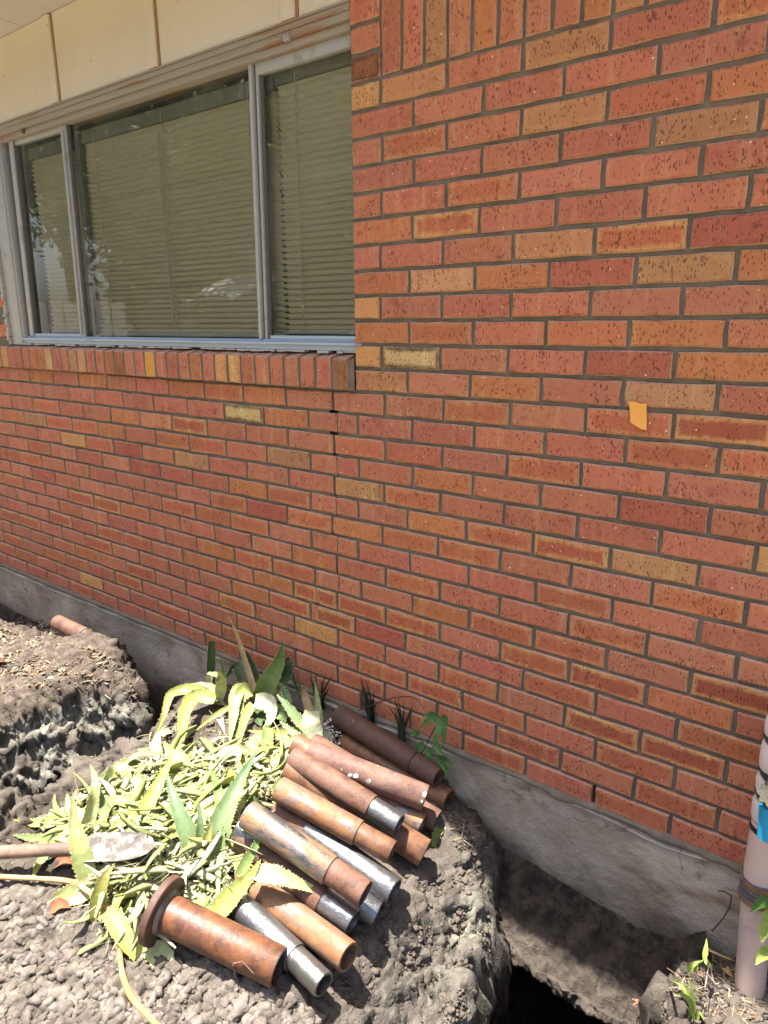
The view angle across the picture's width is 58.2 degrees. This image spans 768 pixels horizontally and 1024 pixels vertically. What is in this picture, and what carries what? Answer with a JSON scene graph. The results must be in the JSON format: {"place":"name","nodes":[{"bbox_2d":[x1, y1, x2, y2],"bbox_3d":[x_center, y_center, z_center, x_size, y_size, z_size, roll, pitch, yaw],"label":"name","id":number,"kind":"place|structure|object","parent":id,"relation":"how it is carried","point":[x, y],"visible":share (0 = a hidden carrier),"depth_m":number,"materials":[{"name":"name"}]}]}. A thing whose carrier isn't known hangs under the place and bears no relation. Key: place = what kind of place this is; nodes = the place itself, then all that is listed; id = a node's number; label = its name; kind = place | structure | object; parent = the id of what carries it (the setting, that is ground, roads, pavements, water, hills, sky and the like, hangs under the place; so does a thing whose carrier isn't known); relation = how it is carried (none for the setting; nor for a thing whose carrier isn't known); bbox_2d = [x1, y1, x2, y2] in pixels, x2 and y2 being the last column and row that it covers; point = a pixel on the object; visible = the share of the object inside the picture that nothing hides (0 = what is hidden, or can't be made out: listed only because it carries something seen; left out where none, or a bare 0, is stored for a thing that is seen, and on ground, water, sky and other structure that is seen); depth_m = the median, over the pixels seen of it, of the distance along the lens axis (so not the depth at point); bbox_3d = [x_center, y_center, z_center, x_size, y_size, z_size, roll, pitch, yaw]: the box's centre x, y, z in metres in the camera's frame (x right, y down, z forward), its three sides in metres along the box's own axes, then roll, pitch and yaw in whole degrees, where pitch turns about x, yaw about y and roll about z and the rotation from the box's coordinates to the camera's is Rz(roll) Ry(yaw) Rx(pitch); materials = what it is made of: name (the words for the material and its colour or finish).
{"place":"outdoors","nodes":[
{"label":"outdoors","id":0,"kind":"place"},
{"bbox_2d":[0,603,767,1023],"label":"ground","id":1,"kind":"structure","parent":0,"point":[44,753],"depth_m":2.02,"materials":[{"name":"soil"}]},
{"bbox_2d":[3,932,18,944],"bbox_3d":[-0.902,1.034,1.658,0.050,0.029,0.052,11,19,35],"label":"soil clod","id":2,"kind":"object","parent":1,"relation":"on","point":[10,936],"visible":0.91,"depth_m":1.66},
{"bbox_2d":[19,904,34,916],"bbox_3d":[-0.889,1.007,1.728,0.035,0.040,0.042,11,19,35],"label":"soil clod","id":3,"kind":"object","parent":1,"relation":"on","point":[28,911],"visible":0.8,"depth_m":1.72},
{"bbox_2d":[12,833,59,843],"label":"aloe leaf","id":4,"kind":"object","parent":1,"relation":"on","point":[34,837],"visible":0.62,"depth_m":2.02,"materials":[{"name":"plant"}]},
{"bbox_2d":[13,814,67,827],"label":"aloe leaf","id":5,"kind":"object","parent":1,"relation":"on","point":[34,824],"visible":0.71,"depth_m":2.09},
{"bbox_2d":[36,916,48,927],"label":"soil clod","id":6,"kind":"object","parent":1,"relation":"on","point":[43,921],"visible":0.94,"depth_m":1.69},
{"bbox_2d":[32,827,67,875],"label":"aloe leaf","id":7,"kind":"object","parent":1,"relation":"on","point":[40,861],"visible":0.44,"depth_m":1.89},
{"bbox_2d":[49,898,71,913],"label":"leaf","id":8,"kind":"object","parent":1,"relation":"on","point":[56,904],"visible":0.99,"depth_m":1.72,"materials":[{"name":"orange plant"}]},
{"bbox_2d":[52,857,71,868],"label":"dry leaf","id":9,"kind":"object","parent":1,"relation":"on","point":[64,860],"visible":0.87,"depth_m":1.87,"materials":[{"name":"orange plant"}]},
{"bbox_2d":[0,619,136,699],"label":"wood chips","id":10,"kind":"object","parent":1,"relation":"on","point":[62,671],"visible":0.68,"depth_m":2.78,"materials":[{"name":"wood"}]},
{"bbox_2d":[62,948,75,962],"bbox_3d":[-0.745,1.043,1.623,0.050,0.028,0.027,11,19,35],"label":"soil clod","id":11,"kind":"object","parent":1,"relation":"on","point":[67,954],"visible":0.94,"depth_m":1.61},
{"bbox_2d":[50,615,94,635],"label":"steel pipe","id":12,"kind":"object","parent":1,"relation":"on","point":[64,625],"visible":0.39,"depth_m":3.13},
{"bbox_2d":[52,875,96,909],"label":"aloe leaf","id":13,"kind":"object","parent":1,"relation":"on","point":[71,896],"visible":0.56,"depth_m":1.74,"materials":[{"name":"plant"}]},
{"bbox_2d":[0,831,155,861],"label":"spade","id":14,"kind":"object","parent":1,"relation":"on","point":[103,848],"visible":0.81,"depth_m":1.81,"materials":[{"name":"metal"}]},
{"bbox_2d":[0,874,158,1023],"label":"plant root","id":15,"kind":"object","parent":1,"relation":"on","point":[140,1007],"visible":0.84,"depth_m":1.60,"materials":[{"name":"plant"}]},
{"bbox_2d":[68,791,95,880],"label":"aloe leaf","id":16,"kind":"object","parent":1,"relation":"on","point":[80,849],"visible":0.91,"depth_m":1.78,"materials":[{"name":"plant"}]},
{"bbox_2d":[82,764,100,829],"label":"aloe leaf","id":17,"kind":"object","parent":1,"relation":"on","point":[91,810],"visible":0.88,"depth_m":1.95,"materials":[{"name":"plant"}]},
{"bbox_2d":[91,949,107,961],"bbox_3d":[-0.665,1.042,1.619,0.040,0.028,0.042,4,16,16],"label":"soil clod","id":18,"kind":"object","parent":1,"relation":"on","point":[102,954],"visible":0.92,"depth_m":1.61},
{"bbox_2d":[88,863,114,923],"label":"aloe leaf","id":19,"kind":"object","parent":1,"relation":"on","point":[101,883],"visible":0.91,"depth_m":1.69,"materials":[{"name":"plant"}]},
{"bbox_2d":[97,788,116,827],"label":"aloe leaf","id":20,"kind":"object","parent":1,"relation":"on","point":[104,804],"visible":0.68,"depth_m":1.96,"materials":[{"name":"plant"}]},
{"bbox_2d":[99,803,117,831],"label":"aloe leaf","id":21,"kind":"object","parent":1,"relation":"on","point":[104,814],"visible":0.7,"depth_m":1.93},
{"bbox_2d":[107,1006,121,1018],"bbox_3d":[-0.582,1.091,1.496,0.023,0.034,0.035,11,19,35],"label":"soil clod","id":22,"kind":"object","parent":1,"relation":"on","point":[114,1012],"visible":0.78,"depth_m":1.49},
{"bbox_2d":[100,762,131,790],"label":"aloe leaf","id":23,"kind":"object","parent":1,"relation":"on","point":[121,768],"visible":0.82,"depth_m":2.20,"materials":[{"name":"plant"}]},
{"bbox_2d":[94,807,137,863],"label":"aloe leaf","id":24,"kind":"object","parent":1,"relation":"on","point":[129,817],"visible":0.3,"depth_m":1.90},
{"bbox_2d":[108,795,129,807],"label":"aloe leaf","id":25,"kind":"object","parent":1,"relation":"on","point":[119,800],"visible":0.38,"depth_m":1.99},
{"bbox_2d":[98,756,140,780],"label":"aloe leaf","id":26,"kind":"object","parent":1,"relation":"on","point":[132,762],"visible":0.3,"depth_m":2.25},
{"bbox_2d":[99,903,147,964],"bbox_3d":[-0.634,0.992,1.650,0.067,0.063,0.209,-13,20,-38],"label":"aloe leaf","id":27,"kind":"object","parent":1,"relation":"on","point":[115,921],"visible":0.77,"depth_m":1.62,"materials":[{"name":"plant"}]},
{"bbox_2d":[110,890,137,910],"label":"aloe leaf","id":28,"kind":"object","parent":1,"relation":"on","point":[118,899],"visible":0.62,"depth_m":1.69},
{"bbox_2d":[118,784,134,813],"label":"aloe leaf","id":29,"kind":"object","parent":1,"relation":"on","point":[125,793],"visible":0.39,"depth_m":2.04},
{"bbox_2d":[132,770,142,797],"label":"aloe leaf","id":30,"kind":"object","parent":1,"relation":"on","point":[139,780],"visible":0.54,"depth_m":2.11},
{"bbox_2d":[124,750,167,763],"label":"aloe leaf","id":31,"kind":"object","parent":1,"relation":"on","point":[143,753],"visible":0.59,"depth_m":2.27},
{"bbox_2d":[131,813,167,823],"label":"aloe leaf","id":32,"kind":"object","parent":1,"relation":"on","point":[145,818],"visible":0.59,"depth_m":1.91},
{"bbox_2d":[136,873,168,890],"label":"aloe leaf","id":33,"kind":"object","parent":1,"relation":"on","point":[146,876],"visible":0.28,"depth_m":1.75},
{"bbox_2d":[132,749,175,826],"bbox_3d":[-0.652,0.820,2.001,0.058,0.122,0.277,5,16,17],"label":"aloe leaf","id":34,"kind":"object","parent":1,"relation":"on","point":[151,796],"visible":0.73,"depth_m":1.97,"materials":[{"name":"plant"}]},
{"bbox_2d":[137,741,170,752],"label":"aloe leaf","id":35,"kind":"object","parent":1,"relation":"on","point":[165,745],"visible":0.36,"depth_m":2.36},
{"bbox_2d":[140,940,174,967],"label":"aloe leaf","id":36,"kind":"object","parent":1,"relation":"on","point":[161,947],"visible":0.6,"depth_m":1.61,"materials":[{"name":"plant"}]},
{"bbox_2d":[149,727,172,757],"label":"aloe leaf","id":37,"kind":"object","parent":1,"relation":"on","point":[155,744],"visible":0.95,"depth_m":2.35,"materials":[{"name":"plant"}]},
{"bbox_2d":[35,721,288,955],"bbox_3d":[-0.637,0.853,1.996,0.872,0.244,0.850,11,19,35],"label":"chopped leaves","id":38,"kind":"object","parent":1,"relation":"on","point":[212,872],"visible":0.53,"depth_m":1.83,"materials":[{"name":"green plant"}]},
{"bbox_2d":[0,866,327,1023],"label":"soil crumbs","id":39,"kind":"object","parent":1,"relation":"on","point":[44,992],"visible":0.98,"depth_m":1.54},
{"bbox_2d":[48,861,186,903],"bbox_3d":[-0.668,0.936,1.764,0.358,0.072,0.065,-2,15,-5],"label":"straw bunch","id":40,"kind":"object","parent":39,"relation":"on","point":[85,883],"visible":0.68,"depth_m":1.75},
{"bbox_2d":[169,960,181,971],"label":"soil clod","id":41,"kind":"object","parent":1,"relation":"on","point":[175,966],"visible":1,"depth_m":1.58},
{"bbox_2d":[176,742,198,748],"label":"aloe leaf","id":42,"kind":"object","parent":1,"relation":"on","point":[188,745],"visible":0.6,"depth_m":2.29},
{"bbox_2d":[171,745,193,769],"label":"aloe leaf","id":43,"kind":"object","parent":42,"relation":"on","point":[179,754],"visible":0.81,"depth_m":2.19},
{"bbox_2d":[152,641,228,744],"bbox_3d":[-0.669,0.682,2.433,0.288,0.309,0.392,-9,18,-28],"label":"aloe plant","id":44,"kind":"object","parent":1,"relation":"on","point":[208,691],"visible":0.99,"depth_m":2.53,"materials":[{"name":"green plant"}]},
{"bbox_2d":[183,729,198,743],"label":"aloe leaf","id":45,"kind":"object","parent":1,"relation":"on","point":[189,732],"visible":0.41,"depth_m":2.42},
{"bbox_2d":[181,744,196,756],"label":"aloe leaf","id":46,"kind":"object","parent":45,"relation":"on","point":[187,750],"visible":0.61,"depth_m":2.29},
{"bbox_2d":[192,888,212,972],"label":"aloe leaf","id":47,"kind":"object","parent":1,"relation":"on","point":[207,905],"visible":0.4,"depth_m":1.69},
{"bbox_2d":[197,956,214,974],"bbox_3d":[-0.416,1.049,1.591,0.050,0.034,0.056,11,19,35],"label":"soil clod","id":48,"kind":"object","parent":1,"relation":"on","point":[205,967],"visible":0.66,"depth_m":1.58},
{"bbox_2d":[132,708,287,774],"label":"chopped leaves","id":49,"kind":"object","parent":1,"relation":"on","point":[187,738],"visible":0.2,"depth_m":2.40,"materials":[{"name":"green plant"}]},
{"bbox_2d":[206,988,214,1000],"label":"soil clod","id":50,"kind":"object","parent":1,"relation":"on","point":[210,993],"visible":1,"depth_m":1.53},
{"bbox_2d":[166,751,256,865],"bbox_3d":[-0.483,0.819,1.889,0.265,0.185,0.349,3,16,11],"label":"aloe plant","id":51,"kind":"object","parent":1,"relation":"on","point":[222,816],"visible":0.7,"depth_m":1.84,"materials":[{"name":"green plant"}]},
{"bbox_2d":[138,875,286,988],"bbox_3d":[-0.387,0.964,1.588,0.338,0.171,0.156,5,16,19],"label":"flanged pipe","id":52,"kind":"object","parent":1,"relation":"on","point":[171,912],"visible":0.97,"depth_m":1.57,"materials":[{"name":"brown metal"}]},
{"bbox_2d":[192,774,236,804],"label":"aloe leaf","id":53,"kind":"object","parent":1,"relation":"on","point":[209,789],"visible":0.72,"depth_m":1.98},
{"bbox_2d":[191,735,244,757],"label":"aloe leaf","id":54,"kind":"object","parent":1,"relation":"on","point":[215,739],"visible":0.59,"depth_m":2.31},
{"bbox_2d":[198,752,245,762],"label":"aloe leaf","id":55,"kind":"object","parent":1,"relation":"on","point":[231,758],"visible":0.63,"depth_m":2.16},
{"bbox_2d":[243,769,260,793],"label":"aloe leaf","id":56,"kind":"object","parent":55,"relation":"on","point":[258,776],"visible":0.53,"depth_m":2.08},
{"bbox_2d":[203,744,253,776],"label":"aloe leaf","id":57,"kind":"object","parent":1,"relation":"on","point":[228,748],"visible":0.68,"depth_m":2.17,"materials":[{"name":"plant"}]},
{"bbox_2d":[221,977,236,991],"bbox_3d":[-0.344,1.064,1.550,0.033,0.030,0.038,11,19,35],"label":"soil clod","id":58,"kind":"object","parent":1,"relation":"on","point":[229,985],"visible":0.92,"depth_m":1.54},
{"bbox_2d":[210,859,260,916],"bbox_3d":[-0.360,0.927,1.681,0.139,0.116,0.051,-6,17,-21],"label":"aloe leaf","id":59,"kind":"object","parent":1,"relation":"on","point":[225,901],"visible":0.92,"depth_m":1.69,"materials":[{"name":"plant"}]},
{"bbox_2d":[233,998,248,1014],"bbox_3d":[-0.313,1.083,1.514,0.036,0.029,0.042,-2,15,-5],"label":"soil clod","id":60,"kind":"object","parent":1,"relation":"on","point":[237,1003],"visible":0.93,"depth_m":1.51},
{"bbox_2d":[233,786,258,821],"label":"aloe leaf","id":61,"kind":"object","parent":1,"relation":"on","point":[241,805],"visible":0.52,"depth_m":1.91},
{"bbox_2d":[239,742,259,755],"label":"aloe leaf","id":62,"kind":"object","parent":1,"relation":"on","point":[251,745],"visible":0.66,"depth_m":2.22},
{"bbox_2d":[238,794,264,808],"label":"aloe leaf","id":63,"kind":"object","parent":1,"relation":"on","point":[252,799],"visible":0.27,"depth_m":1.93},
{"bbox_2d":[195,804,216,825],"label":"aloe leaf","id":64,"kind":"object","parent":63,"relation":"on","point":[209,809],"visible":0.37,"depth_m":1.89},
{"bbox_2d":[233,961,276,993],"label":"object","id":65,"kind":"object","parent":1,"relation":"on","point":[236,977],"visible":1,"depth_m":1.52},
{"bbox_2d":[234,746,278,766],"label":"aloe leaf","id":66,"kind":"object","parent":1,"relation":"on","point":[260,749],"visible":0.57,"depth_m":2.19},
{"bbox_2d":[226,613,300,743],"bbox_3d":[-0.440,0.566,2.473,0.261,0.309,0.485,-4,16,-13],"label":"aloe plant","id":67,"kind":"object","parent":1,"relation":"on","point":[262,689],"visible":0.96,"depth_m":2.45,"materials":[{"name":"green plant"}]},
{"bbox_2d":[260,725,274,748],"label":"aloe leaf","id":68,"kind":"object","parent":1,"relation":"on","point":[267,736],"visible":0.8,"depth_m":2.27,"materials":[{"name":"plant"}]},
{"bbox_2d":[221,878,332,996],"bbox_3d":[-0.270,0.997,1.632,0.372,0.076,0.065,13,20,40],"label":"steel pipe","id":69,"kind":"object","parent":1,"relation":"on","point":[305,967],"visible":0.81,"depth_m":1.57,"materials":[{"name":"metal"}]},
{"bbox_2d":[232,853,246,893],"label":"aloe leaf","id":70,"kind":"object","parent":69,"relation":"on","point":[236,861],"visible":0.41,"depth_m":1.76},
{"bbox_2d":[235,838,259,876],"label":"aloe leaf","id":71,"kind":"object","parent":70,"relation":"on","point":[245,864],"visible":0.77,"depth_m":1.73,"materials":[{"name":"plant"}]},
{"bbox_2d":[232,866,357,972],"bbox_3d":[-0.227,0.979,1.681,0.380,0.067,0.068,12,20,38],"label":"steel pipe","id":72,"kind":"object","parent":1,"relation":"on","point":[325,940],"visible":0.68,"depth_m":1.62,"materials":[{"name":"metal"}]},
{"bbox_2d":[248,682,341,771],"bbox_3d":[-0.316,0.701,2.290,0.361,0.242,0.228,-11,19,-35],"label":"aloe plant","id":73,"kind":"object","parent":1,"relation":"on","point":[309,723],"visible":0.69,"depth_m":2.29,"materials":[{"name":"green plant"}]},
{"bbox_2d":[233,837,360,934],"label":"steel pipe","id":74,"kind":"object","parent":1,"relation":"on","point":[334,908],"visible":0.69,"depth_m":1.68,"materials":[{"name":"metal"}]},
{"bbox_2d":[231,822,382,927],"bbox_3d":[-0.201,0.917,1.773,0.418,0.198,0.069,6,17,21],"label":"steel pipe","id":75,"kind":"object","parent":1,"relation":"on","point":[370,907],"visible":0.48,"depth_m":1.70,"materials":[{"name":"metal"}]},
{"bbox_2d":[239,801,371,906],"bbox_3d":[-0.199,0.843,1.713,0.368,0.150,0.073,8,18,28],"label":"steel pipe","id":76,"kind":"object","parent":75,"relation":"on","point":[303,852],"visible":1,"depth_m":1.69,"materials":[{"name":"metal"}]},
{"bbox_2d":[249,862,312,892],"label":"aloe leaf","id":77,"kind":"object","parent":76,"relation":"on","point":[273,874],"visible":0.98,"depth_m":1.68,"materials":[{"name":"plant"}]},
{"bbox_2d":[310,671,331,709],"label":"grass tuft","id":78,"kind":"object","parent":1,"relation":"on","point":[322,695],"visible":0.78,"depth_m":2.43,"materials":[{"name":"green plant"}]},
{"bbox_2d":[271,803,401,905],"bbox_3d":[-0.135,0.889,1.823,0.396,0.150,0.073,9,18,32],"label":"steel pipe","id":79,"kind":"object","parent":1,"relation":"on","point":[386,885],"visible":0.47,"depth_m":1.77,"materials":[{"name":"metal"}]},
{"bbox_2d":[272,777,396,862],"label":"steel pipe","id":80,"kind":"object","parent":79,"relation":"on","point":[323,814],"visible":1,"depth_m":1.80,"materials":[{"name":"metal"}]},
{"bbox_2d":[280,763,430,865],"bbox_3d":[-0.085,0.839,1.953,0.452,0.221,0.076,6,17,23],"label":"steel pipe","id":81,"kind":"object","parent":1,"relation":"on","point":[412,845],"visible":0.5,"depth_m":1.89,"materials":[{"name":"metal"}]},
{"bbox_2d":[285,746,404,834],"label":"steel pipe","id":82,"kind":"object","parent":81,"relation":"on","point":[347,792],"visible":0.96,"depth_m":1.91,"materials":[{"name":"metal"}]},
{"bbox_2d":[358,676,375,722],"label":"grass tuft","id":83,"kind":"object","parent":1,"relation":"on","point":[370,710],"visible":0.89,"depth_m":2.30,"materials":[{"name":"green plant"}]},
{"bbox_2d":[311,734,441,830],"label":"steel pipe","id":84,"kind":"object","parent":1,"relation":"on","point":[433,812],"visible":0.27,"depth_m":2.02,"materials":[{"name":"metal"}]},
{"bbox_2d":[288,734,427,831],"bbox_3d":[-0.084,0.802,2.049,0.455,0.188,0.073,8,17,28],"label":"steel pipe","id":85,"kind":"object","parent":84,"relation":"on","point":[415,819],"visible":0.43,"depth_m":1.97,"materials":[{"name":"metal"}]},
{"bbox_2d":[306,740,428,810],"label":"steel pipe","id":86,"kind":"object","parent":85,"relation":"on","point":[392,785],"visible":0.82,"depth_m":1.97,"materials":[{"name":"metal"}]},
{"bbox_2d":[337,732,454,810],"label":"steel pipe","id":87,"kind":"object","parent":1,"relation":"on","point":[439,794],"visible":0.56,"depth_m":2.21,"materials":[{"name":"metal"}]},
{"bbox_2d":[331,705,444,786],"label":"steel pipe","id":88,"kind":"object","parent":87,"relation":"on","point":[406,757],"visible":0.99,"depth_m":2.19,"materials":[{"name":"metal"}]},
{"bbox_2d":[410,712,453,776],"bbox_3d":[0.144,0.698,2.108,0.061,0.198,0.166,-13,20,-38],"label":"leafy weed","id":89,"kind":"object","parent":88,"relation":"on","point":[440,727],"visible":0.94,"depth_m":2.08,"materials":[{"name":"green plant"}]},
{"bbox_2d":[389,698,413,742],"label":"grass tuft","id":90,"kind":"object","parent":1,"relation":"on","point":[401,723],"visible":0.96,"depth_m":2.22,"materials":[{"name":"green plant"}]},
{"bbox_2d":[431,824,445,846],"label":"aloe leaf","id":91,"kind":"object","parent":1,"relation":"on","point":[436,833],"visible":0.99,"depth_m":2.01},
{"bbox_2d":[496,843,705,1023],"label":"soil ledge","id":92,"kind":"object","parent":1,"relation":"on","point":[580,951],"visible":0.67,"depth_m":1.91,"materials":[{"name":"soil"}]},
{"bbox_2d":[435,815,767,1023],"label":"dry stalks","id":93,"kind":"object","parent":1,"relation":"on","point":[738,1012],"visible":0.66,"depth_m":1.61,"materials":[{"name":"brown plant"}]},
{"bbox_2d":[670,938,712,1023],"bbox_3d":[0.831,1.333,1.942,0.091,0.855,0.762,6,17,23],"label":"sprouting weed","id":94,"kind":"object","parent":1,"relation":"on","point":[688,996],"visible":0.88,"depth_m":1.55,"materials":[{"name":"green plant"}]},
{"bbox_2d":[734,705,767,999],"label":"plastic pipe","id":95,"kind":"object","parent":1,"relation":"on","point":[750,979],"visible":0.84,"depth_m":1.56,"materials":[{"name":"plastic"}]},
{"bbox_2d":[756,780,767,842],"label":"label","id":96,"kind":"object","parent":95,"relation":"attached to","point":[762,826],"visible":1,"depth_m":1.43,"materials":[{"name":"paper"}]},
{"bbox_2d":[750,894,767,964],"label":"broad weed","id":97,"kind":"object","parent":1,"relation":"on","point":[761,901],"visible":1,"depth_m":1.51,"materials":[{"name":"green plant"}]},
{"label":"lawn","id":98,"kind":"structure","parent":0,"visible":0},
{"bbox_2d":[0,0,767,961],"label":"brick house","id":99,"kind":"structure","parent":98,"relation":"on","point":[488,518],"depth_m":1.86,"materials":[{"name":"brick"}]},
{"bbox_2d":[27,138,91,332],"bbox_3d":[-1.381,-1.161,2.962,0.339,0.758,0.031,11,19,35],"label":"venetian blind","id":100,"kind":"object","parent":99,"relation":"attached to","point":[46,160],"visible":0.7,"depth_m":2.97,"materials":[{"name":"plastic"}]},
{"bbox_2d":[0,0,361,353],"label":"window","id":101,"kind":"structure","parent":99,"relation":"in","point":[323,33],"depth_m":2.47,"materials":[{"name":"metal"}]},
{"bbox_2d":[81,75,288,337],"bbox_3d":[-0.773,-1.042,2.525,1.112,0.776,0.031,11,19,35],"label":"venetian blind","id":102,"kind":"object","parent":99,"relation":"attached to","point":[205,150],"visible":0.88,"depth_m":2.48,"materials":[{"name":"plastic"}]},
{"bbox_2d":[156,133,173,325],"bbox_3d":[-0.802,-1.023,2.530,0.008,0.660,0.006,11,19,35],"label":"blind cord","id":103,"kind":"object","parent":102,"relation":"hanging from","point":[164,228],"visible":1,"depth_m":2.52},
{"bbox_2d":[274,52,354,334],"bbox_3d":[-0.153,-0.935,2.075,0.426,0.776,0.031,11,19,35],"label":"venetian blind","id":104,"kind":"object","parent":99,"relation":"attached to","point":[315,122],"visible":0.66,"depth_m":2.11,"materials":[{"name":"plastic"}]},
{"bbox_2d":[358,696,424,711],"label":"dead vine","id":105,"kind":"object","parent":99,"relation":"attached to","point":[389,699],"visible":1,"depth_m":2.15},
{"bbox_2d":[629,401,646,429],"bbox_3d":[0.582,-0.221,1.584,0.048,0.062,0.011,11,19,35],"label":"tape strip","id":106,"kind":"object","parent":99,"relation":"attached to","point":[638,415],"visible":1,"depth_m":1.58,"materials":[{"name":"paper"}]},
{"bbox_2d":[711,890,731,931],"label":"dead vine","id":107,"kind":"object","parent":99,"relation":"attached to","point":[719,922],"visible":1,"depth_m":1.71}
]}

